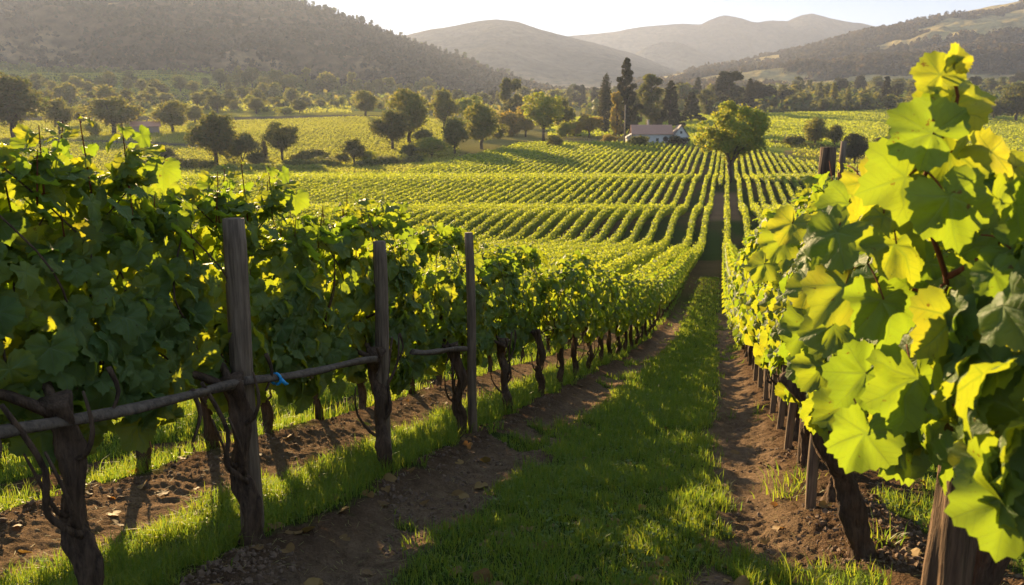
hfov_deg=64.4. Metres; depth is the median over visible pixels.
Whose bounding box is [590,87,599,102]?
belt tree
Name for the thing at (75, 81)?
belt tree
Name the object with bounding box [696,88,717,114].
evergreen tree
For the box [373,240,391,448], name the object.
trellis post
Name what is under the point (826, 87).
belt tree
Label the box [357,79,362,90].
belt tree
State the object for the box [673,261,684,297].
grapevine
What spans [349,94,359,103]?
belt tree
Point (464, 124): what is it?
thicket
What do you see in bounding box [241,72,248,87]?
belt tree
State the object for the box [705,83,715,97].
belt tree
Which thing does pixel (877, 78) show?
belt tree
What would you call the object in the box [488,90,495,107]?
belt tree
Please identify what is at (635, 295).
grapevine
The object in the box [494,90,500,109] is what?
belt tree
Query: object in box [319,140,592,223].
vine row
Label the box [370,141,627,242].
vine row
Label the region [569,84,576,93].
belt tree
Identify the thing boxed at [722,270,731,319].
grapevine
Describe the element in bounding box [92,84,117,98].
belt tree
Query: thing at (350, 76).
belt tree
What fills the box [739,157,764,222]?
vine row
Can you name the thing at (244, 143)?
oak tree
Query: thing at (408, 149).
shrub
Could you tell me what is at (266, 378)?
trellis rail
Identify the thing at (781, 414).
trellis stake
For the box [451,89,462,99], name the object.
belt tree
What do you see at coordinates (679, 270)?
grapevine
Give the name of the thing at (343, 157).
shrub
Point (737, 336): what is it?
grapevine
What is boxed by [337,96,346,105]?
belt tree
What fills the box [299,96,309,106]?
belt tree
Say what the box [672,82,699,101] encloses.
belt tree
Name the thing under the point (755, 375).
trellis stake
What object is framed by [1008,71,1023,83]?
belt tree
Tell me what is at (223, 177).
vine row
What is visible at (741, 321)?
grapevine
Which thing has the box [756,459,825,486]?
grass tuft
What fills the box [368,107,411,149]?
oak tree
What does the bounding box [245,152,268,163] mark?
shrub
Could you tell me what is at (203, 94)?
belt tree
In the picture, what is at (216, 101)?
oak tree
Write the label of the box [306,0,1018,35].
sky
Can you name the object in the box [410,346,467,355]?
trellis rail
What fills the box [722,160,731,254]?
vine row
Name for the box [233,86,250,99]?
belt tree
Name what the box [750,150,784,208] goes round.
vine row
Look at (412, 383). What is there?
grapevine
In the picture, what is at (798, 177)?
vine row
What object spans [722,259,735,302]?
grapevine
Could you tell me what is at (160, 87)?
belt tree
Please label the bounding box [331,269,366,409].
grapevine
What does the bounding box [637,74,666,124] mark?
evergreen tree
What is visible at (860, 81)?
belt tree
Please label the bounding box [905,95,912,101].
belt tree
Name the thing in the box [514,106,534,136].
broadleaf tree
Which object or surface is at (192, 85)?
belt tree
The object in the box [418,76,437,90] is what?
belt tree
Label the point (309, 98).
belt tree
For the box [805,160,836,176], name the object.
vine row
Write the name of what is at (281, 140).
oak tree
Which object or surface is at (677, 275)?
grapevine
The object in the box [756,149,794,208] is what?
vine row
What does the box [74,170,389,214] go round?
vine row
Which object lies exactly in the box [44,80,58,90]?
belt tree
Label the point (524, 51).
mountain
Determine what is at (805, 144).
hedge
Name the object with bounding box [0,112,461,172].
field crop
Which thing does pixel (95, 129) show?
shrub
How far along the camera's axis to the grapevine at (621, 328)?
19.08 m
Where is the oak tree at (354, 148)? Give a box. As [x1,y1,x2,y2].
[337,137,366,161]
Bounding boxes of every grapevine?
[0,113,209,584]
[0,159,327,544]
[5,196,60,209]
[109,251,209,471]
[156,226,266,447]
[203,252,296,433]
[206,190,422,470]
[310,265,335,419]
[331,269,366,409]
[337,216,489,436]
[408,264,435,393]
[424,240,521,413]
[431,269,441,385]
[480,240,553,394]
[487,293,492,371]
[517,258,586,386]
[519,279,531,362]
[542,249,599,374]
[546,307,551,355]
[559,264,609,371]
[580,322,584,342]
[582,270,618,364]
[589,268,627,359]
[610,276,633,356]
[617,274,644,348]
[621,274,639,352]
[625,279,648,345]
[640,279,652,340]
[641,277,656,337]
[641,277,659,333]
[649,272,668,325]
[649,276,661,330]
[651,268,669,322]
[654,270,671,319]
[659,267,674,316]
[661,267,674,313]
[662,267,677,310]
[666,264,679,306]
[668,262,680,304]
[668,262,681,301]
[671,261,683,299]
[673,259,685,294]
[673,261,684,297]
[675,257,686,280]
[676,254,686,289]
[677,255,688,288]
[680,250,690,283]
[680,253,689,273]
[683,250,692,269]
[722,247,737,274]
[722,254,737,288]
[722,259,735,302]
[722,267,732,306]
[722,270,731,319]
[726,252,747,357]
[726,279,729,318]
[727,263,744,349]
[728,249,745,353]
[729,243,748,360]
[729,249,752,365]
[731,227,760,369]
[733,231,754,369]
[734,218,763,382]
[738,229,769,380]
[740,224,777,402]
[744,42,1023,584]
[744,201,795,415]
[745,249,799,440]
[757,208,820,467]
[758,175,868,502]
[772,161,952,561]
[974,179,1023,481]
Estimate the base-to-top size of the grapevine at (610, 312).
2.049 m
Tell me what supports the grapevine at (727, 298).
on the ground at (316, 550)
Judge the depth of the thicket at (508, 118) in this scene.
409.29 m
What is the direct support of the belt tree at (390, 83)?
on the ground at (316, 550)
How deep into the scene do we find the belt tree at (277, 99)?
572.54 m
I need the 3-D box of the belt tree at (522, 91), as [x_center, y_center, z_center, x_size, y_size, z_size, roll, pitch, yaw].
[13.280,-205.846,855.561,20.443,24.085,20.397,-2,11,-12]
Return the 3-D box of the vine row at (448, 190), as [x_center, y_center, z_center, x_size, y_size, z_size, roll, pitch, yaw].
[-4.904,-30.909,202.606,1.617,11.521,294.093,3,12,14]
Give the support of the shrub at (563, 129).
on the ground at (316, 550)
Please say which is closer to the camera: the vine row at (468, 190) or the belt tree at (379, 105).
the vine row at (468, 190)
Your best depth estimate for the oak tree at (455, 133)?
300.03 m
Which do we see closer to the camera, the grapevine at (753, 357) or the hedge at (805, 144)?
the grapevine at (753, 357)
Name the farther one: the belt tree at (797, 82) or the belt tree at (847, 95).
the belt tree at (797, 82)
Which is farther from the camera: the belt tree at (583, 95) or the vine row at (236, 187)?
the belt tree at (583, 95)
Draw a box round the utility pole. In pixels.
[624,105,625,141]
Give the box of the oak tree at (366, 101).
[352,90,379,116]
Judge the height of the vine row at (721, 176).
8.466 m
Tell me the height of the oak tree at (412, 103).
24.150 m
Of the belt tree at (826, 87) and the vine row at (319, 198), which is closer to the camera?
the vine row at (319, 198)
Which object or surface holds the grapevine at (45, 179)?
on the ground at (316, 550)
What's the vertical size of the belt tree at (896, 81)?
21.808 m
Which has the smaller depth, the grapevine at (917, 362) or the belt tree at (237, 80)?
the grapevine at (917, 362)
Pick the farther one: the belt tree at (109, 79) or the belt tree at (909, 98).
the belt tree at (109, 79)
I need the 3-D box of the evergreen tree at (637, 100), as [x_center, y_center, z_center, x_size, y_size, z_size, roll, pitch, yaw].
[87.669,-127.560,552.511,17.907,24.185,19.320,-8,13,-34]
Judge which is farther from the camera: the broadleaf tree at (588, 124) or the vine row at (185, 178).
the broadleaf tree at (588, 124)
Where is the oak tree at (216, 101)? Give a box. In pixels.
[202,94,230,112]
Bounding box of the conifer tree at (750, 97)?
[741,78,759,110]
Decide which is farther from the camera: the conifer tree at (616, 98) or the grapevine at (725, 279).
the conifer tree at (616, 98)
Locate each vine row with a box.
[10,171,251,201]
[15,173,261,202]
[22,171,304,204]
[55,171,375,210]
[66,171,323,204]
[66,171,345,205]
[73,162,437,217]
[73,171,400,215]
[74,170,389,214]
[107,171,295,195]
[107,172,302,197]
[124,171,316,197]
[157,171,341,198]
[164,144,551,239]
[165,144,546,238]
[183,171,334,188]
[191,142,546,227]
[195,141,546,220]
[200,171,353,193]
[206,171,361,195]
[213,140,567,231]
[233,171,371,192]
[245,140,571,226]
[249,171,383,193]
[251,153,470,202]
[258,141,577,229]
[268,140,582,232]
[295,149,489,194]
[308,142,521,197]
[308,145,505,194]
[309,141,529,199]
[309,141,536,204]
[311,140,541,203]
[313,140,587,217]
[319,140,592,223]
[324,141,653,253]
[324,144,634,252]
[331,140,598,220]
[367,144,638,248]
[368,141,647,250]
[369,142,630,244]
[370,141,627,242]
[371,140,623,242]
[379,141,619,235]
[380,140,603,208]
[383,141,607,215]
[395,141,613,221]
[418,143,682,270]
[419,143,677,266]
[427,143,672,263]
[433,142,689,266]
[438,142,666,256]
[447,143,693,272]
[452,141,664,247]
[455,141,658,247]
[520,145,703,280]
[522,142,698,279]
[592,151,707,274]
[627,150,715,278]
[689,151,720,272]
[718,153,724,189]
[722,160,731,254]
[734,158,751,237]
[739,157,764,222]
[745,151,775,209]
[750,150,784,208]
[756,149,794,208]
[761,147,796,204]
[766,149,805,201]
[773,150,811,191]
[780,152,812,185]
[788,154,815,175]
[795,157,816,174]
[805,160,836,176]
[849,163,859,172]
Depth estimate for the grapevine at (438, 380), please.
12.32 m
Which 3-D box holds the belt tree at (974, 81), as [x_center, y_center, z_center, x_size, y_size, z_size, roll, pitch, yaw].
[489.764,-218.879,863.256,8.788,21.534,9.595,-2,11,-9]
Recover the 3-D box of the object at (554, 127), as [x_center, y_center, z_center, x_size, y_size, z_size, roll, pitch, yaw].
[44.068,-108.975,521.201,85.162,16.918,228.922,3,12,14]
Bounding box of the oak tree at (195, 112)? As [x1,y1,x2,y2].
[185,105,203,122]
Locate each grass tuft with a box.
[193,481,216,496]
[388,525,448,554]
[750,468,821,500]
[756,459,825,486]
[774,547,837,584]
[869,505,908,549]
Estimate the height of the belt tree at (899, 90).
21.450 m
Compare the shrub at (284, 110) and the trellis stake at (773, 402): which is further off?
the shrub at (284, 110)
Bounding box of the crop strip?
[212,163,326,170]
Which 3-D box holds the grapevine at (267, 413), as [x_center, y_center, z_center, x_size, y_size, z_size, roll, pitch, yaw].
[-2.313,0.437,7.340,0.642,2.002,1.562,3,12,14]
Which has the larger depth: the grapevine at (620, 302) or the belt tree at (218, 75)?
the belt tree at (218, 75)
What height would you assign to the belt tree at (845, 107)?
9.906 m
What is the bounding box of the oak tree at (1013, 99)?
[998,82,1023,121]
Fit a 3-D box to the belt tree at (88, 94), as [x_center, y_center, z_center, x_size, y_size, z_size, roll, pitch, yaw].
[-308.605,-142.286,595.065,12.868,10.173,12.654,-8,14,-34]
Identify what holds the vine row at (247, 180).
on the ground at (316, 550)
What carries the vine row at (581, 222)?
on the ground at (316, 550)
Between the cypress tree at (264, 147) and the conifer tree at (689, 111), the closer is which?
the cypress tree at (264, 147)
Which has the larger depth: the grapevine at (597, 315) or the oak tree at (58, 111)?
the oak tree at (58, 111)
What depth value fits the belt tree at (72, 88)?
593.58 m
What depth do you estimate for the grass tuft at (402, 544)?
4.49 m
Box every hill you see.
[0,0,513,94]
[664,1,1023,85]
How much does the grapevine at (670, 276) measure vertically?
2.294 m
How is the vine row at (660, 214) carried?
on the ground at (316, 550)
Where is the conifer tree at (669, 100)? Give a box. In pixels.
[652,80,686,126]
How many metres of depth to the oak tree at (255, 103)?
529.82 m
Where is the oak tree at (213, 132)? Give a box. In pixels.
[183,109,240,164]
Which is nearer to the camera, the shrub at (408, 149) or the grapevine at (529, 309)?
the grapevine at (529, 309)
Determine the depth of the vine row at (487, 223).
155.64 m
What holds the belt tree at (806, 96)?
on the ground at (316, 550)
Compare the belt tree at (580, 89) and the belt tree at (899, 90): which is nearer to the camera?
the belt tree at (899, 90)
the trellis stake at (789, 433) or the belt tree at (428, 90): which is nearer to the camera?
the trellis stake at (789, 433)
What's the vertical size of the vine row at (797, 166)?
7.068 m
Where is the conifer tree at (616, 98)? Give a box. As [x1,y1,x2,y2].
[610,91,623,135]
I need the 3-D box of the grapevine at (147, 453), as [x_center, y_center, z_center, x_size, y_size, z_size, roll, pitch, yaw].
[-2.784,0.490,5.854,0.642,1.928,1.562,3,12,14]
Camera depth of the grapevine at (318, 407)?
8.53 m
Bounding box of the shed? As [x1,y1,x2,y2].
[130,121,160,132]
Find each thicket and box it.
[410,129,434,141]
[445,116,471,127]
[492,122,509,138]
[496,109,520,135]
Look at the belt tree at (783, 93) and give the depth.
716.08 m
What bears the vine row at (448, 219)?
on the ground at (316, 550)
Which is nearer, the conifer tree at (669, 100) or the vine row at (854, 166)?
the vine row at (854, 166)
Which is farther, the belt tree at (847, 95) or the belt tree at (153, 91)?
the belt tree at (847, 95)
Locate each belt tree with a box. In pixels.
[27,72,44,89]
[40,90,51,100]
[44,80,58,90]
[48,86,72,100]
[58,82,81,103]
[60,73,68,81]
[67,75,83,90]
[82,81,94,91]
[82,91,95,98]
[92,75,104,85]
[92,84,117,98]
[100,71,117,86]
[116,88,134,103]
[119,76,135,88]
[133,93,155,104]
[134,78,146,90]
[140,86,160,100]
[146,78,160,86]
[155,83,169,92]
[157,92,173,101]
[171,75,189,91]
[185,80,199,92]
[190,92,199,105]
[196,89,215,104]
[201,77,209,85]
[207,86,216,93]
[212,68,226,87]
[222,88,236,100]
[225,100,239,108]
[232,66,243,86]
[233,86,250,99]
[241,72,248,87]
[242,94,253,104]
[243,66,263,86]
[250,89,266,101]
[252,76,271,87]
[256,82,267,92]
[264,68,287,82]
[266,97,273,104]
[267,82,281,96]
[271,97,290,108]
[275,76,290,92]
[283,87,300,102]
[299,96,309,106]
[300,67,310,89]
[300,95,312,104]
[308,79,316,91]
[314,99,325,106]
[315,78,322,90]
[316,71,339,92]
[328,100,339,106]
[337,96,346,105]
[346,71,357,91]
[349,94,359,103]
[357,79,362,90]
[374,79,383,93]
[375,102,384,108]
[382,77,396,94]
[406,83,413,91]
[413,81,420,92]
[417,85,435,100]
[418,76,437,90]
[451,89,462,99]
[477,92,491,103]
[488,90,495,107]
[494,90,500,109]
[515,86,532,101]
[545,88,566,97]
[566,88,573,104]
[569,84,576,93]
[572,84,586,105]
[578,90,587,105]
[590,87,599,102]
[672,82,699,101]
[690,77,702,105]
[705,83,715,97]
[751,80,765,101]
[760,84,777,100]
[767,99,777,106]
[776,87,793,101]
[778,85,787,96]
[785,94,801,104]
[790,84,802,96]
[792,76,805,88]
[799,105,808,110]
[802,93,813,104]
[805,80,814,88]
[814,84,824,104]
[817,98,830,110]
[823,84,830,96]
[827,82,841,108]
[830,77,853,91]
[831,97,843,110]
[841,100,849,110]
[843,86,852,104]
[850,104,860,110]
[853,75,867,90]
[856,93,877,108]
[857,89,869,99]
[867,105,877,109]
[870,75,884,85]
[874,81,883,89]
[876,76,896,106]
[880,94,897,109]
[890,77,906,90]
[891,82,904,96]
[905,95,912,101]
[906,79,916,90]
[969,76,978,84]
[984,77,998,88]
[996,76,1006,91]
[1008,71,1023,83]
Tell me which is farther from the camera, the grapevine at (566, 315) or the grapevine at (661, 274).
the grapevine at (661, 274)
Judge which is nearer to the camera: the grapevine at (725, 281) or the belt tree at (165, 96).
the grapevine at (725, 281)
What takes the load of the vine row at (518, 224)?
on the ground at (316, 550)
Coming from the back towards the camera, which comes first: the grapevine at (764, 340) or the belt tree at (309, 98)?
the belt tree at (309, 98)
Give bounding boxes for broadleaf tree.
[453,95,491,119]
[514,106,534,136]
[521,91,564,140]
[573,114,605,137]
[692,98,770,181]
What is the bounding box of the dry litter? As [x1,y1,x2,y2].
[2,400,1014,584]
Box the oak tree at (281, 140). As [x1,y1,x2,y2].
[259,121,301,160]
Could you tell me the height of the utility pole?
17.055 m
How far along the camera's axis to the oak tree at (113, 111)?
389.09 m
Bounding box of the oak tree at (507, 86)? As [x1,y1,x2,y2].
[499,77,522,116]
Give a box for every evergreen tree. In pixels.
[629,89,646,121]
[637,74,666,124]
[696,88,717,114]
[712,70,745,110]
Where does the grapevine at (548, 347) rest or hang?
on the ground at (316, 550)
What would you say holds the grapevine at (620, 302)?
on the ground at (316, 550)
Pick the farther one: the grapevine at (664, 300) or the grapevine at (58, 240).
the grapevine at (664, 300)
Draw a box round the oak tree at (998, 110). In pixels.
[990,99,1003,117]
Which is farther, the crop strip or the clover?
the crop strip
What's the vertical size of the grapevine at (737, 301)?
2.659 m
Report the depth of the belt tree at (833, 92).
645.94 m
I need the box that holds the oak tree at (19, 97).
[0,72,52,137]
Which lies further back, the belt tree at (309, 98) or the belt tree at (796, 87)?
the belt tree at (796, 87)
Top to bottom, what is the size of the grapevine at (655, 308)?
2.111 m
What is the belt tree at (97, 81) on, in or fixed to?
on the ground at (316, 550)
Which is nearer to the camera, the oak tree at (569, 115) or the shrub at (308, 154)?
the shrub at (308, 154)
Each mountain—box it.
[406,19,676,87]
[569,14,875,62]
[636,42,720,72]
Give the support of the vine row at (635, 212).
on the ground at (316, 550)
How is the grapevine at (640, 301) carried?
on the ground at (316, 550)
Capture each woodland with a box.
[0,0,599,95]
[0,60,301,86]
[42,88,309,112]
[296,76,587,113]
[580,77,1023,115]
[625,0,1023,90]
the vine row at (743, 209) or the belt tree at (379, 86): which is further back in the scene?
the belt tree at (379, 86)
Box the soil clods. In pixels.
[0,361,1023,584]
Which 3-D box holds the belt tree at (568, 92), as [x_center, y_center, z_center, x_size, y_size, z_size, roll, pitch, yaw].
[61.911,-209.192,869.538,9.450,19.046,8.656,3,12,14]
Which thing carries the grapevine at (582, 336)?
on the ground at (316, 550)
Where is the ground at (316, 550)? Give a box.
[0,68,1023,584]
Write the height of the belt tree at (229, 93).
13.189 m
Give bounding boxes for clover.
[0,385,1022,584]
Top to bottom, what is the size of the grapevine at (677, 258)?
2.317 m
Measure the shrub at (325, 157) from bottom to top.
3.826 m
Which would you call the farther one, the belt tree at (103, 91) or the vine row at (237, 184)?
the belt tree at (103, 91)
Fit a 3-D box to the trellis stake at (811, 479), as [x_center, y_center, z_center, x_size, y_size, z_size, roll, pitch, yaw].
[1.823,0.943,4.880,0.096,1.252,0.073,-10,15,-41]
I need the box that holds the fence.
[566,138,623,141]
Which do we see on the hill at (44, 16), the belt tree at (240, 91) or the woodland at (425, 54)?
the woodland at (425, 54)
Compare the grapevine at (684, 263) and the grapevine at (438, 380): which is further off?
the grapevine at (684, 263)
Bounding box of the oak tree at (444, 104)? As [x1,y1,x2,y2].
[429,87,460,129]
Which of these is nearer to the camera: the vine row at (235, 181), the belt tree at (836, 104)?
the vine row at (235, 181)
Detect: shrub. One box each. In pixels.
[79,122,102,134]
[160,147,177,160]
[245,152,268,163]
[275,106,294,114]
[289,153,304,161]
[298,148,330,159]
[312,155,338,160]
[332,153,350,163]
[358,150,379,160]
[374,155,399,161]
[400,144,418,156]
[412,136,452,156]
[542,133,563,145]
[555,122,575,137]
[568,121,582,135]
[600,133,617,141]
[627,134,649,145]
[666,134,689,147]
[782,135,806,146]
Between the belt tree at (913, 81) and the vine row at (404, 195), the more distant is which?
the belt tree at (913, 81)
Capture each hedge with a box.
[171,156,217,169]
[282,158,339,166]
[353,155,423,166]
[771,140,839,149]
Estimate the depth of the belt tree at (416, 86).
985.25 m
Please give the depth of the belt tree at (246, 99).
569.77 m
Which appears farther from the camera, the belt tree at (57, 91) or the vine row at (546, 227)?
the belt tree at (57, 91)
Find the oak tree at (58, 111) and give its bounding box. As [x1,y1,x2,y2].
[36,96,75,134]
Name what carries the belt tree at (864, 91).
on the ground at (316, 550)
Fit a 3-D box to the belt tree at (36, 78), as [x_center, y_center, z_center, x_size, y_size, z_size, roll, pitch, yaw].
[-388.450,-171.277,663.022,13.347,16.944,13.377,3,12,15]
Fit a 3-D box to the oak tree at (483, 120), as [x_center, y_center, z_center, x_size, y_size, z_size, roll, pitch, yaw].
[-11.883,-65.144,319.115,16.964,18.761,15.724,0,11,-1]
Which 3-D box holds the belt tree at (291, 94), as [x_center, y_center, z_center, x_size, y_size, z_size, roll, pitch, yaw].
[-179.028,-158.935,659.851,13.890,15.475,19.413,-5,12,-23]
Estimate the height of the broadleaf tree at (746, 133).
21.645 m
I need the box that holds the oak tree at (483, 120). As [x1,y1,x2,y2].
[460,102,501,148]
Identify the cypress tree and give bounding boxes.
[259,139,268,158]
[595,72,613,132]
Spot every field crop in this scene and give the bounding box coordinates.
[0,66,354,113]
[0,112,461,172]
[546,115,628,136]
[681,109,1023,150]
[791,145,1023,165]
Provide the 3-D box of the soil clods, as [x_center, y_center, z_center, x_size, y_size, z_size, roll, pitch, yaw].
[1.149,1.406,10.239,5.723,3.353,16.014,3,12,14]
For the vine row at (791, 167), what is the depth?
250.12 m
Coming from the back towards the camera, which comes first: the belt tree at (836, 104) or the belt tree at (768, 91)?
the belt tree at (768, 91)
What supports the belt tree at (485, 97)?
on the ground at (316, 550)
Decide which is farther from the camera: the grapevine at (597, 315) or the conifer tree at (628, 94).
the conifer tree at (628, 94)
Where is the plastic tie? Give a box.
[271,372,288,385]
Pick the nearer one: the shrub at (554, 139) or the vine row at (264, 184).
the vine row at (264, 184)
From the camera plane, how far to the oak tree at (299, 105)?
544.21 m
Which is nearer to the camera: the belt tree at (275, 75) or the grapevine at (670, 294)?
the grapevine at (670, 294)
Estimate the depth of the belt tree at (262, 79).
790.67 m
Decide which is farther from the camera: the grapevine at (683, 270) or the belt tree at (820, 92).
the belt tree at (820, 92)
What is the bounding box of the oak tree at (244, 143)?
[224,130,262,162]
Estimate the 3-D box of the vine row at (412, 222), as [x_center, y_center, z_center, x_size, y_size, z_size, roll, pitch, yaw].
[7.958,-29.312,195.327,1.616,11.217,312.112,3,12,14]
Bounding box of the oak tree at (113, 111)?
[74,95,146,133]
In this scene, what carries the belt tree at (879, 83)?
on the ground at (316, 550)
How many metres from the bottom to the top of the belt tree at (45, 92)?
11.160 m
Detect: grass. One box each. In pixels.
[0,275,688,584]
[0,333,581,511]
[371,276,802,584]
[727,327,1023,584]
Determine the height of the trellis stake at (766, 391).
1.253 m
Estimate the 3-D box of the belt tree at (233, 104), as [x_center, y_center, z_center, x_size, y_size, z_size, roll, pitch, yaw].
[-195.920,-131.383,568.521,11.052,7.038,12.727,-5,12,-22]
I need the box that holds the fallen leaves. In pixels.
[12,381,1010,584]
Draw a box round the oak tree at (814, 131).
[802,117,830,142]
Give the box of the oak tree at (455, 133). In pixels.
[441,117,471,152]
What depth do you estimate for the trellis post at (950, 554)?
2.33 m
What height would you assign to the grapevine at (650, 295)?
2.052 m
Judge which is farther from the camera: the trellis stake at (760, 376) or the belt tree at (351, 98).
the belt tree at (351, 98)
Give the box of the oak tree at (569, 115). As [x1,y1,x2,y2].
[553,96,575,128]
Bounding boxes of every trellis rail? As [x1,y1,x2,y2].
[0,379,243,438]
[244,356,377,384]
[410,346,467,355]
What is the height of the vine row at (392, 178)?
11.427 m
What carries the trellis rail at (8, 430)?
attached to the trellis post at (237, 292)
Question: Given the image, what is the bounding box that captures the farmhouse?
[625,119,689,146]
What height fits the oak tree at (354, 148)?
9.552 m
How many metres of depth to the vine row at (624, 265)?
79.93 m
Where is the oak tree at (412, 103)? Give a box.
[384,88,432,142]
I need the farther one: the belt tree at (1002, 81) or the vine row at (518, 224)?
the belt tree at (1002, 81)
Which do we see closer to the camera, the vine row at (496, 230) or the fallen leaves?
the fallen leaves
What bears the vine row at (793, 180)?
on the ground at (316, 550)
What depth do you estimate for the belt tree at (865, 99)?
619.44 m
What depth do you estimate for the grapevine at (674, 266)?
41.41 m
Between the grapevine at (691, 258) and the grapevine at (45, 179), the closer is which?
the grapevine at (45, 179)
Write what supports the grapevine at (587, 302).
on the ground at (316, 550)
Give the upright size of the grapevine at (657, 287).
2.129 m
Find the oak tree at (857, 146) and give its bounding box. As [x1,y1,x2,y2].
[841,133,869,162]
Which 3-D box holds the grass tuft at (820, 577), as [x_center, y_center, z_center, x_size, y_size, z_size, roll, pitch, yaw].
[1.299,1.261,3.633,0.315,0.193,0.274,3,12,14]
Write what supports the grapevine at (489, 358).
on the ground at (316, 550)
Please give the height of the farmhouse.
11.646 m
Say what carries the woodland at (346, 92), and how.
on the ground at (316, 550)
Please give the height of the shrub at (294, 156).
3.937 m
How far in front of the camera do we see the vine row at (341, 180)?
219.84 m
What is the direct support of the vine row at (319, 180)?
on the ground at (316, 550)
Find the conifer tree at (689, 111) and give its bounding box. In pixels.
[680,91,706,120]
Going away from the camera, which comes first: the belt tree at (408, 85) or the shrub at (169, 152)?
the shrub at (169, 152)
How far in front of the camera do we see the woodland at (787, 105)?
683.22 m
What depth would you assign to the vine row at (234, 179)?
191.06 m
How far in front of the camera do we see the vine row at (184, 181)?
185.74 m
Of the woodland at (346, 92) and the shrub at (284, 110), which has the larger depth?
the woodland at (346, 92)
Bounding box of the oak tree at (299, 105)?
[289,99,308,113]
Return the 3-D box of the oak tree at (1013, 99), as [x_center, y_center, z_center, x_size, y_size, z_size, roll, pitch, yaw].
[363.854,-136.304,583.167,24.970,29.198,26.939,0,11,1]
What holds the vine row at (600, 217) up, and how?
on the ground at (316, 550)
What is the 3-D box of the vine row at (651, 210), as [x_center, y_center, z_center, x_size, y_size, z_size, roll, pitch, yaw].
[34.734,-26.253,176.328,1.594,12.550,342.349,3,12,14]
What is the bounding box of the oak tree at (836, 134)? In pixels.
[824,124,844,144]
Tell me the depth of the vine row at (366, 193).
185.80 m
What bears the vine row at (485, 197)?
on the ground at (316, 550)
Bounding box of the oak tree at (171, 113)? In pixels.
[148,100,190,130]
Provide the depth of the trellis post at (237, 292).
4.05 m
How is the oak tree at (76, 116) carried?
on the ground at (316, 550)
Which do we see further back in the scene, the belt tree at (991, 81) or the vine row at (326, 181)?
the belt tree at (991, 81)
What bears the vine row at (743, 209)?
on the ground at (316, 550)
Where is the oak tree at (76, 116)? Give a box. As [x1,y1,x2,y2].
[70,108,91,124]
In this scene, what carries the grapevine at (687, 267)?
on the ground at (316, 550)
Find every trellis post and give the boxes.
[222,217,264,528]
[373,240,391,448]
[465,232,477,432]
[797,147,835,463]
[837,141,846,178]
[921,423,977,584]
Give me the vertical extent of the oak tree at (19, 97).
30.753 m
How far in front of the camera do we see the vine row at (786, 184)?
192.72 m
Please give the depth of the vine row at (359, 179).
200.51 m
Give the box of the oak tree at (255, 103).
[246,96,268,113]
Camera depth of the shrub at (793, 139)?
342.11 m
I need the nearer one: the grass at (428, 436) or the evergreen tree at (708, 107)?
the grass at (428, 436)
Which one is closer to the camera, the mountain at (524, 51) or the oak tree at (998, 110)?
the oak tree at (998, 110)
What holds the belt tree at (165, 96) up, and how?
on the ground at (316, 550)
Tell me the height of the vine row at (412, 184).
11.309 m
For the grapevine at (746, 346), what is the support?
on the ground at (316, 550)
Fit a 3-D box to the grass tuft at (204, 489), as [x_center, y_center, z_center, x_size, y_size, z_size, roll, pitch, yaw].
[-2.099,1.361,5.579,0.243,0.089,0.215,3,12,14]
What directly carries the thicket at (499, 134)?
on the ground at (316, 550)
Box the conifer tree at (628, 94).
[606,57,643,137]
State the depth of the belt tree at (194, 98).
574.35 m
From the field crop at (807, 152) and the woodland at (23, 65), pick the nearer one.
the field crop at (807, 152)
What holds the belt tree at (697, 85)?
on the ground at (316, 550)
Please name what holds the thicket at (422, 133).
on the ground at (316, 550)
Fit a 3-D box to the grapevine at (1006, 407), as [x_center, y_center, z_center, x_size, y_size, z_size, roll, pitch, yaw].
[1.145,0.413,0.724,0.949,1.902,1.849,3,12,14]
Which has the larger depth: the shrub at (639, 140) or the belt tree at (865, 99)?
the belt tree at (865, 99)
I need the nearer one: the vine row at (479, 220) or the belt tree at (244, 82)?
the vine row at (479, 220)
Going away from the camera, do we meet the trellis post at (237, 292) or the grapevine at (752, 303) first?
the trellis post at (237, 292)
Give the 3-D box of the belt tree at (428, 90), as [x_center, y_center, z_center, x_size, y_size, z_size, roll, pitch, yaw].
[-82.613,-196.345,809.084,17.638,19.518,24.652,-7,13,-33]
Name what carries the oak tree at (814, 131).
on the ground at (316, 550)
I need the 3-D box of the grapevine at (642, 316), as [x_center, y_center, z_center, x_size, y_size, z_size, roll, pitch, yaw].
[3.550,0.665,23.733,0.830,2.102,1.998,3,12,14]
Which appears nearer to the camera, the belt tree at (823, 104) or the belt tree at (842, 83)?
the belt tree at (823, 104)
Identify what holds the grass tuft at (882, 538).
on the ground at (316, 550)
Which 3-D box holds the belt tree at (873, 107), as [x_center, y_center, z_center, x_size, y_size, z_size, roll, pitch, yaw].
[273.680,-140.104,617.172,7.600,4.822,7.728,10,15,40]
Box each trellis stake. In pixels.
[753,361,757,380]
[758,367,762,386]
[763,369,769,399]
[769,372,777,413]
[776,365,786,429]
[784,402,796,449]
[805,433,818,508]
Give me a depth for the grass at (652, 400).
5.44 m
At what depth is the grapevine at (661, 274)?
32.63 m
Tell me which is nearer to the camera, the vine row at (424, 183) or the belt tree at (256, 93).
the vine row at (424, 183)

